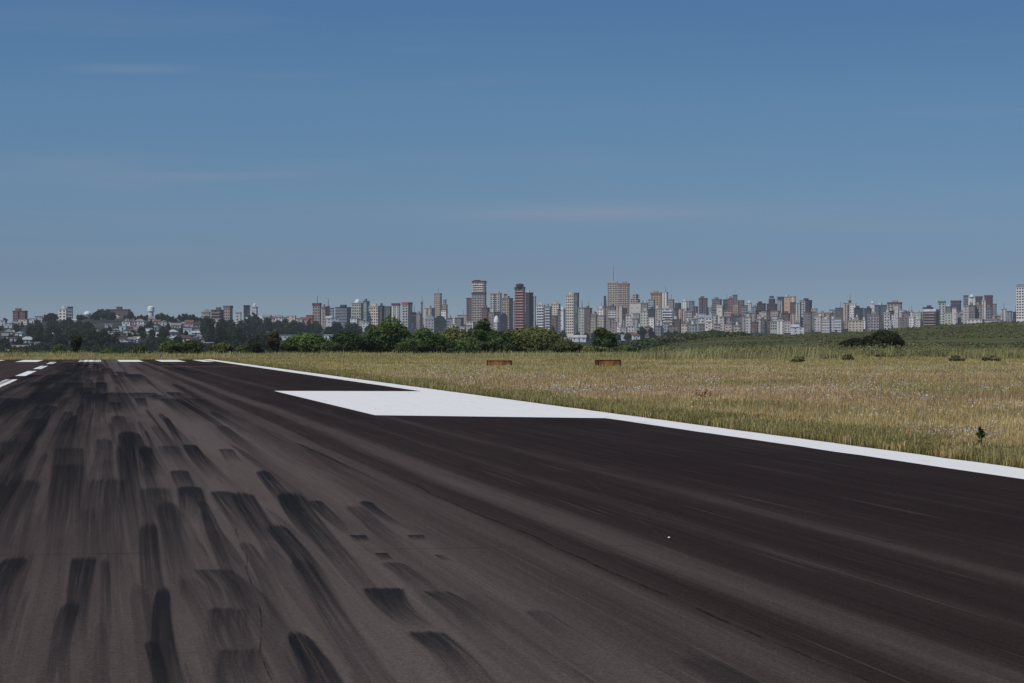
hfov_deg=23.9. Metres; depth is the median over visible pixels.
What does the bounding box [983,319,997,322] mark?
long building
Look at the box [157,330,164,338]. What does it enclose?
hillside tree
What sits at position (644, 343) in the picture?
wooded slope
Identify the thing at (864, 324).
apartment block
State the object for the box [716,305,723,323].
apartment block
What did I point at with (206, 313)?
apartment block
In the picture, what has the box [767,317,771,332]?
apartment block
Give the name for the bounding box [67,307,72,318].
apartment block
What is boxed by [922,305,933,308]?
apartment block
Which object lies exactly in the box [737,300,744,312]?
apartment block
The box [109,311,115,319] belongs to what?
hillside tree
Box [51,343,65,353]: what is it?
bush
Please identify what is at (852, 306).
apartment block
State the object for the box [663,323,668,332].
apartment block
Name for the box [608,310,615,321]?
apartment block
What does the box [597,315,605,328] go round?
apartment block
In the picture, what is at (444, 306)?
apartment block
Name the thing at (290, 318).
house
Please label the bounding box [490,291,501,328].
apartment block
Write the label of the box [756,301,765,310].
apartment block
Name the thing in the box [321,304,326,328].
apartment block
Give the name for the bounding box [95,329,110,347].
hillside tree
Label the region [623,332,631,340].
hillside tree
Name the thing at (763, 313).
apartment block
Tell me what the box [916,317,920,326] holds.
apartment block
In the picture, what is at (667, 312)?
apartment block
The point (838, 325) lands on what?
apartment block
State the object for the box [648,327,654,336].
hillside tree
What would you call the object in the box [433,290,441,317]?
apartment block
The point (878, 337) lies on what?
tree
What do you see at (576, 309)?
apartment block
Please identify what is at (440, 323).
domed hall
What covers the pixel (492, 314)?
apartment block
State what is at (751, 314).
apartment block
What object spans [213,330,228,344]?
hillside tree
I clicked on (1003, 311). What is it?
apartment block
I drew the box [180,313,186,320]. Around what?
hillside tree
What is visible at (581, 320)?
apartment block
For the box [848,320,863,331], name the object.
long building
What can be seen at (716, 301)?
apartment block
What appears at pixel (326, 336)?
warehouse
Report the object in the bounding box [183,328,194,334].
house
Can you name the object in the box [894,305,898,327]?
apartment block
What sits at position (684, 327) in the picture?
apartment block
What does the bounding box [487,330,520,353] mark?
tree
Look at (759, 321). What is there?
apartment block
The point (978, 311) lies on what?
apartment block
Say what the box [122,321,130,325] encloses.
house
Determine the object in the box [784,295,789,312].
apartment block
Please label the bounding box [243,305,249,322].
apartment block
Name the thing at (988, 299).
apartment block
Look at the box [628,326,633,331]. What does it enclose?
apartment block
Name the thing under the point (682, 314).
apartment block
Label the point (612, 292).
apartment block
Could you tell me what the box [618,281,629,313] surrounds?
apartment block
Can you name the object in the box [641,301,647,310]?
apartment block
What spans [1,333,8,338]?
house
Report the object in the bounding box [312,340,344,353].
bush
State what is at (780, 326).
apartment block
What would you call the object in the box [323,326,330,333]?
hillside tree
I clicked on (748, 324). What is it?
apartment block
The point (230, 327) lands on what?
hillside tree
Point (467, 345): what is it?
bush
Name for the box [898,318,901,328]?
apartment block
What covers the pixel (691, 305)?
apartment block
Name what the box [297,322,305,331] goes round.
hillside tree
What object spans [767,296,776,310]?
apartment block
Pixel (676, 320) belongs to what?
apartment block
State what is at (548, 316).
apartment block
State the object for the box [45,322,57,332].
hillside tree
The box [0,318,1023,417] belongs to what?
ground
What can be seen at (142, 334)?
hillside tree
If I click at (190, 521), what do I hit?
runway
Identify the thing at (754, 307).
apartment block
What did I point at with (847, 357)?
shrub
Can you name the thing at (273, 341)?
tree
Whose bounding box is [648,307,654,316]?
apartment block
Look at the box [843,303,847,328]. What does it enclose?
apartment block
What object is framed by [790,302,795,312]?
apartment block
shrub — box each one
[789,355,805,362]
[820,352,837,359]
[841,354,853,360]
[873,351,893,356]
[948,355,964,361]
[981,354,1000,361]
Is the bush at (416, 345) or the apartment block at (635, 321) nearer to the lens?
the bush at (416, 345)
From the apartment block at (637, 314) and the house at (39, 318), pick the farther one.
the apartment block at (637, 314)
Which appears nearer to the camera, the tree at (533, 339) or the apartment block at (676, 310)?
the tree at (533, 339)
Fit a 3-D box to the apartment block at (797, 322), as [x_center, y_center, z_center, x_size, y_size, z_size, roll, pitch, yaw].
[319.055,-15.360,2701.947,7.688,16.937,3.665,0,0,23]
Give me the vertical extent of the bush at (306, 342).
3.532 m
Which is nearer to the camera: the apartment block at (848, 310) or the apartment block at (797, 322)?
the apartment block at (797, 322)
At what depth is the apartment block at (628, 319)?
2656.49 m
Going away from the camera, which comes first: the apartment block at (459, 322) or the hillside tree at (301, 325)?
the hillside tree at (301, 325)
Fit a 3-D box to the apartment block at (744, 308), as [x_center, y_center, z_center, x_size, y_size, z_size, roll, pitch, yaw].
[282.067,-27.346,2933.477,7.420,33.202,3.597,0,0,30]
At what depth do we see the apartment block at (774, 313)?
2958.08 m
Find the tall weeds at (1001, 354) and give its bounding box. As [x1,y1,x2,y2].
[0,342,1023,360]
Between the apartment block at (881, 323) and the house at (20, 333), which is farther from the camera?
the apartment block at (881, 323)
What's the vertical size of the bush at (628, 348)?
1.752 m
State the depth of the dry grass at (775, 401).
81.87 m
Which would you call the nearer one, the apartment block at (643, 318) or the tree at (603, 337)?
the tree at (603, 337)
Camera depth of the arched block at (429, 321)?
2520.02 m
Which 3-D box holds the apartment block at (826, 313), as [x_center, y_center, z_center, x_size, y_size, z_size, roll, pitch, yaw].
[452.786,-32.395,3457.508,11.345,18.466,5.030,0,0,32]
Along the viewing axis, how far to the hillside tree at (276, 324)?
2385.15 m
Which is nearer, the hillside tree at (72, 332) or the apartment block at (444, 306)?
the hillside tree at (72, 332)
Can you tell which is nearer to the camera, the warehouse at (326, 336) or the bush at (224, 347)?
the bush at (224, 347)
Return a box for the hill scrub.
[643,321,1023,350]
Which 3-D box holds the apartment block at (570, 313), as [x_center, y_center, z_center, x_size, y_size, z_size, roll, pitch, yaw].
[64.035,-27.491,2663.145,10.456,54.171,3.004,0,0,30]
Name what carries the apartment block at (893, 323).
on the ground at (99, 325)
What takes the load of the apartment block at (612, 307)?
on the ground at (99, 325)
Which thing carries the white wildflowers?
on the ground at (99, 325)
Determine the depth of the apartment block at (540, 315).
2725.51 m
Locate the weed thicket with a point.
(867, 350)
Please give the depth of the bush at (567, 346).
328.82 m
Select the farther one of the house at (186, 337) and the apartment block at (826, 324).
the apartment block at (826, 324)
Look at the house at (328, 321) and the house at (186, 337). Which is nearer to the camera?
the house at (186, 337)
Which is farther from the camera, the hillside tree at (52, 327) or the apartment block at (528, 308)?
the apartment block at (528, 308)
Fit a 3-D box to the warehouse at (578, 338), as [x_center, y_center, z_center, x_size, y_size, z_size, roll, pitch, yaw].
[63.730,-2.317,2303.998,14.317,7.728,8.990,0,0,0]
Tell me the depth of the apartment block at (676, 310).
2942.28 m
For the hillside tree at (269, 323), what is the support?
on the ground at (99, 325)
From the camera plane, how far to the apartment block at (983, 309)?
2916.55 m
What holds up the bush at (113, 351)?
on the ground at (99, 325)
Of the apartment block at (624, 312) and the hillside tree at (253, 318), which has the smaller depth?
the hillside tree at (253, 318)
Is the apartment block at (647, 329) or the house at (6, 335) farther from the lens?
the apartment block at (647, 329)
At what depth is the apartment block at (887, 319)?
2655.71 m
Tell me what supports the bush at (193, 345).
on the ground at (99, 325)
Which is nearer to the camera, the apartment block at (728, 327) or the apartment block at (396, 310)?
the apartment block at (728, 327)
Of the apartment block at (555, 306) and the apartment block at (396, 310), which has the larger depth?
the apartment block at (555, 306)
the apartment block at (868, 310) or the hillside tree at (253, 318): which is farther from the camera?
the apartment block at (868, 310)
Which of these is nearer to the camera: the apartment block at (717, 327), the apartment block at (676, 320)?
the apartment block at (717, 327)
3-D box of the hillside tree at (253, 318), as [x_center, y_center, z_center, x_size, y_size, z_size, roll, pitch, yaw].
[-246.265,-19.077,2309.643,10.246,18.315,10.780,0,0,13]
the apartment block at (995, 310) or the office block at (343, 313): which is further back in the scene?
the apartment block at (995, 310)
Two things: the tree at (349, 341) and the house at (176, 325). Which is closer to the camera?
the tree at (349, 341)
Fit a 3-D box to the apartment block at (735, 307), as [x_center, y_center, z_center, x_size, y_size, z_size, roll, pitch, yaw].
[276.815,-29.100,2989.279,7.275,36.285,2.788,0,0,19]
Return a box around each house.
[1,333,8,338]
[4,323,13,327]
[8,337,18,341]
[15,331,24,335]
[18,319,29,324]
[22,337,31,342]
[35,316,42,321]
[119,326,128,330]
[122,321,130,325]
[135,319,145,323]
[171,323,182,327]
[181,335,192,341]
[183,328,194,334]
[184,320,193,326]
[191,331,199,334]
[194,322,201,326]
[262,315,271,319]
[275,315,282,321]
[286,315,295,321]
[300,317,305,325]
[306,315,313,324]
[325,316,331,326]
[331,317,338,325]
[350,318,358,324]
[362,322,369,330]
[633,333,639,339]
[790,325,798,333]
[797,327,803,333]
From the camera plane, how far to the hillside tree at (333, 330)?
2098.81 m
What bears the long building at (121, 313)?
on the ground at (99, 325)
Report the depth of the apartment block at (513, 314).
3317.86 m
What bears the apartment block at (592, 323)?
on the ground at (99, 325)
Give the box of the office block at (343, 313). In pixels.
[335,305,351,327]
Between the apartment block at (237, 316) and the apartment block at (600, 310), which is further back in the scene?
the apartment block at (600, 310)
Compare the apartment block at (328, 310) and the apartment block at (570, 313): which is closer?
the apartment block at (328, 310)
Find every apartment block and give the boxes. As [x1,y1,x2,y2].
[13,308,27,321]
[58,306,66,319]
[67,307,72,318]
[201,309,210,318]
[211,307,223,319]
[223,306,232,321]
[235,312,241,323]
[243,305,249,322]
[251,303,257,316]
[312,295,321,323]
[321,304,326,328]
[326,299,329,315]
[330,308,333,316]
[351,299,363,319]
[362,299,369,321]
[368,304,380,325]
[380,303,383,321]
[384,306,391,319]
[391,303,399,322]
[402,302,412,331]
[411,309,416,332]
[416,311,421,330]
[421,302,422,327]
[424,306,434,327]
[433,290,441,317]
[441,310,446,328]
[442,299,447,317]
[447,318,452,327]
[455,318,463,328]
[457,311,465,323]
[466,298,471,321]
[466,322,474,331]
[471,292,486,323]
[472,281,486,291]
[482,305,489,320]
[488,309,495,329]
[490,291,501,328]
[501,296,512,330]
[513,301,514,328]
[514,283,524,332]
[525,290,532,329]
[533,296,535,327]
[536,302,544,328]
[545,304,551,333]
[551,302,559,314]
[552,315,557,333]
[557,309,560,333]
[561,307,565,331]
[565,292,574,336]
[574,293,578,333]
[578,307,584,334]
[585,302,591,334]
[589,316,595,337]
[591,311,596,327]
[596,304,602,314]
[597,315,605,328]
[603,300,608,330]
[607,270,617,309]
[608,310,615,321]
[608,319,614,331]
[609,304,615,309]
[611,322,616,333]
[616,305,622,326]
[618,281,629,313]
[619,327,627,333]
[623,308,626,318]
[625,314,630,331]
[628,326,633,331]
[629,303,640,325]
[630,294,639,302]
[632,313,639,323]
[632,316,638,333]
[640,308,647,327]
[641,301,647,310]
[644,326,650,337]
[648,299,654,308]
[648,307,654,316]
[648,317,654,331]
[650,291,661,307]
[654,326,661,336]
[655,306,661,325]
[656,318,662,333]
[662,286,667,307]
[662,306,673,333]
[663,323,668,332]
[667,298,673,307]
[669,325,677,332]
[672,316,681,332]
[674,308,678,316]
[675,301,680,308]
[679,309,687,320]
[681,299,687,310]
[681,324,687,332]
[685,311,692,323]
[688,301,694,317]
[688,321,696,332]
[691,319,698,331]
[694,306,697,315]
[698,296,707,314]
[698,315,704,322]
[699,321,704,331]
[705,315,712,330]
[707,321,713,329]
[712,297,721,309]
[712,315,717,328]
[714,324,720,330]
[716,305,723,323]
[719,315,725,330]
[723,298,727,309]
[724,303,731,316]
[724,324,732,331]
[725,317,730,323]
[728,296,733,314]
[733,303,738,314]
[733,322,740,331]
[735,315,742,332]
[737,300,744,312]
[741,305,747,314]
[742,316,749,332]
[746,314,751,332]
[747,300,751,310]
[748,311,754,321]
[752,305,756,316]
[752,322,757,332]
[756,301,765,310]
[756,319,761,332]
[761,311,766,318]
[761,317,765,331]
[766,310,770,329]
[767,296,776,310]
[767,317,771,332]
[770,311,779,319]
[770,321,776,333]
[772,315,777,320]
[777,297,783,312]
[777,300,781,312]
[777,320,784,333]
[780,311,790,320]
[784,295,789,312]
[784,321,790,332]
[790,296,795,301]
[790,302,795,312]
[790,313,795,324]
[794,320,800,326]
[795,303,800,321]
[799,300,805,326]
[804,298,811,311]
[804,312,811,331]
[811,306,817,315]
[811,311,815,329]
[814,316,821,331]
[821,317,830,332]
[824,312,832,318]
[831,316,834,331]
[835,301,842,318]
[835,319,841,331]
[839,315,844,328]
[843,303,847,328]
[847,300,850,322]
[849,303,856,319]
[854,306,863,319]
[863,313,865,328]
[864,306,871,323]
[867,312,879,330]
[870,301,874,311]
[874,303,886,324]
[880,316,882,327]
[884,310,889,328]
[887,300,901,310]
[889,308,893,319]
[890,307,896,328]
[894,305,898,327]
[898,309,902,327]
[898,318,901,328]
[901,310,909,327]
[909,314,914,327]
[913,310,921,326]
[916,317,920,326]
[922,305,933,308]
[923,309,939,325]
[938,301,945,324]
[944,312,951,324]
[946,304,951,311]
[950,300,960,311]
[952,308,956,323]
[956,311,961,323]
[963,295,967,304]
[963,305,967,323]
[968,294,975,317]
[968,298,975,318]
[975,296,982,304]
[976,302,981,318]
[981,300,985,318]
[984,295,992,315]
[985,305,991,318]
[993,304,996,318]
[1000,309,1006,321]
[1007,311,1012,321]
[1012,305,1015,321]
[1016,285,1023,321]
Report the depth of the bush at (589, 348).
343.73 m
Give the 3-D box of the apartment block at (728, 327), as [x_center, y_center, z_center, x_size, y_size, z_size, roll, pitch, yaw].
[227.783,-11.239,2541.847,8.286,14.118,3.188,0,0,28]
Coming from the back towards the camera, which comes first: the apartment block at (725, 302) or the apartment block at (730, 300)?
the apartment block at (725, 302)
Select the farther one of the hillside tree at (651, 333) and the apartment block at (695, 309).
the apartment block at (695, 309)
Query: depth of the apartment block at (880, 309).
3321.16 m
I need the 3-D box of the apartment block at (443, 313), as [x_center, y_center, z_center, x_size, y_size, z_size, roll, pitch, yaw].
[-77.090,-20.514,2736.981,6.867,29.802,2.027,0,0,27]
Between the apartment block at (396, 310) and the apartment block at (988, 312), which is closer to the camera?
the apartment block at (988, 312)
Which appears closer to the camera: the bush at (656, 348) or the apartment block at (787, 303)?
the bush at (656, 348)
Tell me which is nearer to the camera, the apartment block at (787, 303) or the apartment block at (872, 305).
the apartment block at (787, 303)
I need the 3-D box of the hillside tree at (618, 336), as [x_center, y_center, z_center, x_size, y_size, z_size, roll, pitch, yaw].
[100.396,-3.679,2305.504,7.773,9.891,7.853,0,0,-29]
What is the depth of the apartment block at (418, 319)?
2998.36 m
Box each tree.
[0,337,9,342]
[25,323,33,335]
[31,324,42,334]
[32,331,43,341]
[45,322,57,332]
[57,333,68,344]
[67,327,79,342]
[70,335,81,353]
[86,328,98,342]
[92,311,99,319]
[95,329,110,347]
[99,310,107,318]
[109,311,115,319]
[110,334,118,342]
[137,326,145,332]
[138,330,146,338]
[147,320,154,329]
[149,329,154,336]
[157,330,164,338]
[166,316,173,321]
[173,335,182,342]
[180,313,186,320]
[190,314,197,321]
[199,321,207,335]
[202,319,214,341]
[212,327,225,336]
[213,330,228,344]
[218,318,228,328]
[227,323,234,331]
[230,327,246,342]
[251,312,255,322]
[263,318,272,328]
[264,317,269,330]
[266,331,280,353]
[273,319,281,328]
[279,318,289,327]
[280,326,289,334]
[283,323,291,334]
[290,325,301,334]
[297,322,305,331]
[306,323,310,332]
[310,324,314,333]
[314,325,322,334]
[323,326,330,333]
[327,327,338,333]
[329,330,377,353]
[330,322,342,332]
[349,322,360,333]
[363,314,409,353]
[363,323,372,336]
[405,327,449,353]
[438,326,471,353]
[468,318,497,352]
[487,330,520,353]
[506,325,569,352]
[590,327,618,347]
[615,333,620,340]
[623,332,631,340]
[637,326,646,337]
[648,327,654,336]
[863,329,905,348]
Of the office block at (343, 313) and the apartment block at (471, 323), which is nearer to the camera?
the office block at (343, 313)
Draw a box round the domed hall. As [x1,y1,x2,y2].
[434,316,445,332]
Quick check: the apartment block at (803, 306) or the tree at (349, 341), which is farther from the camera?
the apartment block at (803, 306)
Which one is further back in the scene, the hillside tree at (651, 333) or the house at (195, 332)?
the hillside tree at (651, 333)
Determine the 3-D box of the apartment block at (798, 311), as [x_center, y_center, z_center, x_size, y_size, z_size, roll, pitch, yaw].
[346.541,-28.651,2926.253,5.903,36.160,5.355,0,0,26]
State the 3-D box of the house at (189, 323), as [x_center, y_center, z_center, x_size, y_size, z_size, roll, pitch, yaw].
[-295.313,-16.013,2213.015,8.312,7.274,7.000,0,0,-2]
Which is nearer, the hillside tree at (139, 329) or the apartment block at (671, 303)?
the hillside tree at (139, 329)
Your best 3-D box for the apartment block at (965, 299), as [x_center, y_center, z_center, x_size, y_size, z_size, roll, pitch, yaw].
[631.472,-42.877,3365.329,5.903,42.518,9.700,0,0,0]
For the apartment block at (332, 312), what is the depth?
2645.75 m
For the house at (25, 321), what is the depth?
2370.09 m
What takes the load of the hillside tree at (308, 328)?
on the ground at (99, 325)
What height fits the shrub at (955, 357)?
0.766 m
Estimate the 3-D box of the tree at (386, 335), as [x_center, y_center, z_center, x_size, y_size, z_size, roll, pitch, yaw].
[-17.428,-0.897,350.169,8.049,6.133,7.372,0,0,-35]
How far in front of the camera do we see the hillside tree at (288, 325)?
2112.95 m
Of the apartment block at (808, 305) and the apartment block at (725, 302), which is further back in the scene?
the apartment block at (725, 302)
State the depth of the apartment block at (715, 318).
2667.57 m
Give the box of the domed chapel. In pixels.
[494,315,498,330]
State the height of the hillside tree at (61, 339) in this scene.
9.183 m
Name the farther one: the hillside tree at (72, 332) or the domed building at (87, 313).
the domed building at (87, 313)
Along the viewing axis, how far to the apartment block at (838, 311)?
3004.20 m
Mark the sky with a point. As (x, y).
(174, 157)
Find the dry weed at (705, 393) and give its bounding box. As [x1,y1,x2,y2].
[691,388,712,398]
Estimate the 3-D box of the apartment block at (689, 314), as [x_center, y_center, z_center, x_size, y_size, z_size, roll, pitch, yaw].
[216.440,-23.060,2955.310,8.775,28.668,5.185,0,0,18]
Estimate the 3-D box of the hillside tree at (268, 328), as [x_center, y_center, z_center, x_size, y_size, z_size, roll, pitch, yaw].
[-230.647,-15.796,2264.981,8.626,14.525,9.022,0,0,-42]
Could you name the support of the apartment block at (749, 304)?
on the ground at (99, 325)
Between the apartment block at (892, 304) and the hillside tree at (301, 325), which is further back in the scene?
the apartment block at (892, 304)
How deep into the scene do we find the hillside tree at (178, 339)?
1399.13 m
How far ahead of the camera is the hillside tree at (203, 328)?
1797.72 m
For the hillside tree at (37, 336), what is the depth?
1528.87 m
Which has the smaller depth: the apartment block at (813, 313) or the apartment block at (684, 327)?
the apartment block at (684, 327)
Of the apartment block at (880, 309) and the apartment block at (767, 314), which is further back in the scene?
the apartment block at (880, 309)
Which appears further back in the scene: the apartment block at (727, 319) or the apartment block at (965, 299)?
the apartment block at (965, 299)
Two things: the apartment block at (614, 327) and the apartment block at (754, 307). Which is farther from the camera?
the apartment block at (754, 307)
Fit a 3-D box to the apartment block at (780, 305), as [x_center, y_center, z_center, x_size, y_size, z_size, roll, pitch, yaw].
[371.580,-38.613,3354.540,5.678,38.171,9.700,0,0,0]
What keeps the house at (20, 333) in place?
on the ground at (99, 325)
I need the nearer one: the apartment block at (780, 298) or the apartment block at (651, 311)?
the apartment block at (651, 311)
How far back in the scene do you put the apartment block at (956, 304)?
3457.71 m
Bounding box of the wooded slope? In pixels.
[584,330,750,348]
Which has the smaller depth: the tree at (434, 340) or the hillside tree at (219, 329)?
the tree at (434, 340)
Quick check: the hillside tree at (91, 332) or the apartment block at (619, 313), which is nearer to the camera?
the hillside tree at (91, 332)
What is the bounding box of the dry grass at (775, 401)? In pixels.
[0,350,1023,467]
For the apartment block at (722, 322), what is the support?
on the ground at (99, 325)
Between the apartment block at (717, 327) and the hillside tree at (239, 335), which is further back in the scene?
the apartment block at (717, 327)
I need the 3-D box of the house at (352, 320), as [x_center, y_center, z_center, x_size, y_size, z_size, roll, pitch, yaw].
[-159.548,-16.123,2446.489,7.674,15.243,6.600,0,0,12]
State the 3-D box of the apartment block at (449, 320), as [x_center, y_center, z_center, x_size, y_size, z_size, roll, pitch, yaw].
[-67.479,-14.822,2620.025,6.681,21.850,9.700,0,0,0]
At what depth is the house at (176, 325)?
2160.15 m
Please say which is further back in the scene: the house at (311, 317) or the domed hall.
the domed hall
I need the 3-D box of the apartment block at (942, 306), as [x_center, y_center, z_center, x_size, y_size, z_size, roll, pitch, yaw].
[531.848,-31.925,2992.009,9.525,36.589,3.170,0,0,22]
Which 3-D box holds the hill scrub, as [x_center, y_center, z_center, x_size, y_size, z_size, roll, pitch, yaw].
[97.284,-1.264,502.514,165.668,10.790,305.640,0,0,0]
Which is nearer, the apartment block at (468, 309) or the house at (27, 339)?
the house at (27, 339)
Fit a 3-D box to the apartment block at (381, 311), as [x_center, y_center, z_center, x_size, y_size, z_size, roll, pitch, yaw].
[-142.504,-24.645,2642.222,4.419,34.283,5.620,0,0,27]
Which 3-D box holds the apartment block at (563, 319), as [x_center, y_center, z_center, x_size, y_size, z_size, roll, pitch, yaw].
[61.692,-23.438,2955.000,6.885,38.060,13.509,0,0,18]
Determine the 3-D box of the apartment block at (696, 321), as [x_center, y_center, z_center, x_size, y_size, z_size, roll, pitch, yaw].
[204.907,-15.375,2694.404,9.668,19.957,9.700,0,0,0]
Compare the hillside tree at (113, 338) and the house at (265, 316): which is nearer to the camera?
the hillside tree at (113, 338)
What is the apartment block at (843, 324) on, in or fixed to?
on the ground at (99, 325)
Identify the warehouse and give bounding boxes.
[279,335,298,339]
[324,334,333,340]
[571,335,586,341]
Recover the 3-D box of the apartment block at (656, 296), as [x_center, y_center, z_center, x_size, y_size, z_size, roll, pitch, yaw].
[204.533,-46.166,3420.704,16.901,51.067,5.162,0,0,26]
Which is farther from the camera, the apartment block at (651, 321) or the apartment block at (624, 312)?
the apartment block at (624, 312)
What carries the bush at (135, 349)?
on the ground at (99, 325)
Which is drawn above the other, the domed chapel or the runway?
the domed chapel
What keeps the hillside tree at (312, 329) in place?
on the ground at (99, 325)
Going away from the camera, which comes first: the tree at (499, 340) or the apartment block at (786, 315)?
the tree at (499, 340)
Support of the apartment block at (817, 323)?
on the ground at (99, 325)
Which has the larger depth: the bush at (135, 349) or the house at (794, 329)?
the house at (794, 329)
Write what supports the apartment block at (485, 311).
on the ground at (99, 325)
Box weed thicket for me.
[616,342,1023,356]
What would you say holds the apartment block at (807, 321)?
on the ground at (99, 325)
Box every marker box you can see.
[487,360,511,365]
[595,360,620,366]
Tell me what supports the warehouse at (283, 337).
on the ground at (99, 325)
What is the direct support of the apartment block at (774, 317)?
on the ground at (99, 325)
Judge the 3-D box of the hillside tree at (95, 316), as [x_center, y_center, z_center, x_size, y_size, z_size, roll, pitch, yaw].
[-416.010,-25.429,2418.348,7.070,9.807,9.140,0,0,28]
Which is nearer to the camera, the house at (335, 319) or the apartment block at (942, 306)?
the house at (335, 319)
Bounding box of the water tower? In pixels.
[148,306,153,316]
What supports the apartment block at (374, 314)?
on the ground at (99, 325)
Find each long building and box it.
[108,309,130,317]
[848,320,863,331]
[967,319,982,323]
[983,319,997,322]
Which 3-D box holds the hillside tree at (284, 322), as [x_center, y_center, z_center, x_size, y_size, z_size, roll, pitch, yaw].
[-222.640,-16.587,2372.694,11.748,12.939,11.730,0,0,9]
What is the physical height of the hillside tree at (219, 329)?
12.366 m
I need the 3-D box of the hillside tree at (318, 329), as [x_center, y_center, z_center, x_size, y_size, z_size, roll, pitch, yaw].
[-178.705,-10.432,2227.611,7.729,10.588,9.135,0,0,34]
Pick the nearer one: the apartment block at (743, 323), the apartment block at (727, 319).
the apartment block at (727, 319)
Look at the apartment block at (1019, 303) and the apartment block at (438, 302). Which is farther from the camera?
the apartment block at (438, 302)
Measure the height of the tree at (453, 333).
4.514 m
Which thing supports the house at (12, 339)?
on the ground at (99, 325)
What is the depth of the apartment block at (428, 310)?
2914.36 m
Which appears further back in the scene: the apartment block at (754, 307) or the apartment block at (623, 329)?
the apartment block at (754, 307)
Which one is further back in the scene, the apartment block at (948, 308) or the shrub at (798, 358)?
the apartment block at (948, 308)
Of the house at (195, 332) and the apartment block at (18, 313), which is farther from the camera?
the apartment block at (18, 313)
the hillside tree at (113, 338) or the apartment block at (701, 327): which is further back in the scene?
the apartment block at (701, 327)
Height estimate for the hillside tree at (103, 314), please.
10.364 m
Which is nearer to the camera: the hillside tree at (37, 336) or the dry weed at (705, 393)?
the dry weed at (705, 393)
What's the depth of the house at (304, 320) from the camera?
2471.90 m
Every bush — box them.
[7,348,31,353]
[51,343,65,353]
[96,348,124,353]
[129,346,150,353]
[157,339,179,353]
[178,338,203,353]
[208,342,233,353]
[234,345,250,353]
[246,341,264,353]
[279,332,330,352]
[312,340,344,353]
[394,338,430,354]
[444,336,492,353]
[550,339,583,353]
[577,345,614,353]
[610,345,641,353]
[638,346,669,351]
[838,337,870,349]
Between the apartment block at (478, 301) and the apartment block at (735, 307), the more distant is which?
the apartment block at (478, 301)
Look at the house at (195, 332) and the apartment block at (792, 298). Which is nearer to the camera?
the house at (195, 332)
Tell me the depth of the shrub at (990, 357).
196.86 m
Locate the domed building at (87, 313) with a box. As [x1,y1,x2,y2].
[84,311,90,318]
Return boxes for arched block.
[425,315,433,332]
[500,313,507,330]
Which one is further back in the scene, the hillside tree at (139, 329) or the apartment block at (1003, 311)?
the apartment block at (1003, 311)
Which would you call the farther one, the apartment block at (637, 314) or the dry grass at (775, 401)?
the apartment block at (637, 314)
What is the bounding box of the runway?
[0,359,1023,682]
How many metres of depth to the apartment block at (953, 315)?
2723.02 m
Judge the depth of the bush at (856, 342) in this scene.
324.23 m
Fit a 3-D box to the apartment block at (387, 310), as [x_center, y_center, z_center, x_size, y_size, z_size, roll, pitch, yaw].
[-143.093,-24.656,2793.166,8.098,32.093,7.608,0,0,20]
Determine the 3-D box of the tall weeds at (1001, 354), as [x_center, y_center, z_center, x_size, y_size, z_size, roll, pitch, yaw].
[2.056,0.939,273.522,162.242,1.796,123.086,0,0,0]
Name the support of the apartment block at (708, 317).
on the ground at (99, 325)
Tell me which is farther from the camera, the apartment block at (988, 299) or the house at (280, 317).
the apartment block at (988, 299)
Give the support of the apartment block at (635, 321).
on the ground at (99, 325)
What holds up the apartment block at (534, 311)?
on the ground at (99, 325)
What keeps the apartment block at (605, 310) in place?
on the ground at (99, 325)
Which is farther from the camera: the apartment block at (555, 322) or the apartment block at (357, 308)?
the apartment block at (555, 322)
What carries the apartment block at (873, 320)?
on the ground at (99, 325)
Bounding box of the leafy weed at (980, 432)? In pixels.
[975,426,985,446]
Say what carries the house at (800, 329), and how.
on the ground at (99, 325)
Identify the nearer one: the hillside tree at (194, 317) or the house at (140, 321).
the house at (140, 321)
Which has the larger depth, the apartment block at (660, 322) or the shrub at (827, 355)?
the apartment block at (660, 322)
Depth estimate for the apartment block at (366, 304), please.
2650.70 m
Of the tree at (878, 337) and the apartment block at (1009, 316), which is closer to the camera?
the tree at (878, 337)
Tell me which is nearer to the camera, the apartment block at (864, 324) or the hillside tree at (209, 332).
the hillside tree at (209, 332)
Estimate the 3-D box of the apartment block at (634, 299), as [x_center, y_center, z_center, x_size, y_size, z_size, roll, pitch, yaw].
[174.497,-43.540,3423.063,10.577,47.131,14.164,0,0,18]
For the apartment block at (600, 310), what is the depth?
3022.27 m
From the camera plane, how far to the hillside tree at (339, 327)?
2148.59 m
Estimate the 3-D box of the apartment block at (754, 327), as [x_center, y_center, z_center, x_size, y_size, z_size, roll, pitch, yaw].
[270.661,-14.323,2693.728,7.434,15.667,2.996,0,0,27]
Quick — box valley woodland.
[0,340,370,353]
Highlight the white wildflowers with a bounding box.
[359,363,1023,437]
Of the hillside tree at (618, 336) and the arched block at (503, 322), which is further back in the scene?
the arched block at (503, 322)
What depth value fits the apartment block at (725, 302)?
3668.59 m
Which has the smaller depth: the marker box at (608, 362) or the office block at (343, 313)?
the marker box at (608, 362)
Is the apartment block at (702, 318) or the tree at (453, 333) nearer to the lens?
the tree at (453, 333)
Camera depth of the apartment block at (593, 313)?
2624.98 m
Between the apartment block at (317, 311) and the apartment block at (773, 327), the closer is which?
the apartment block at (317, 311)
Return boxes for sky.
[0,0,1023,324]
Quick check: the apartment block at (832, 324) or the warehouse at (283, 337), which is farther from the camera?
the apartment block at (832, 324)
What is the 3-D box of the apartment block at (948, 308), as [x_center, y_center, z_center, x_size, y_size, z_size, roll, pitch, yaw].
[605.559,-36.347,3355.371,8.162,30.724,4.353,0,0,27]
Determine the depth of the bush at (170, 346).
317.22 m
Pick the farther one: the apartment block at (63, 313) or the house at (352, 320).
the apartment block at (63, 313)
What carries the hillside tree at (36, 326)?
on the ground at (99, 325)

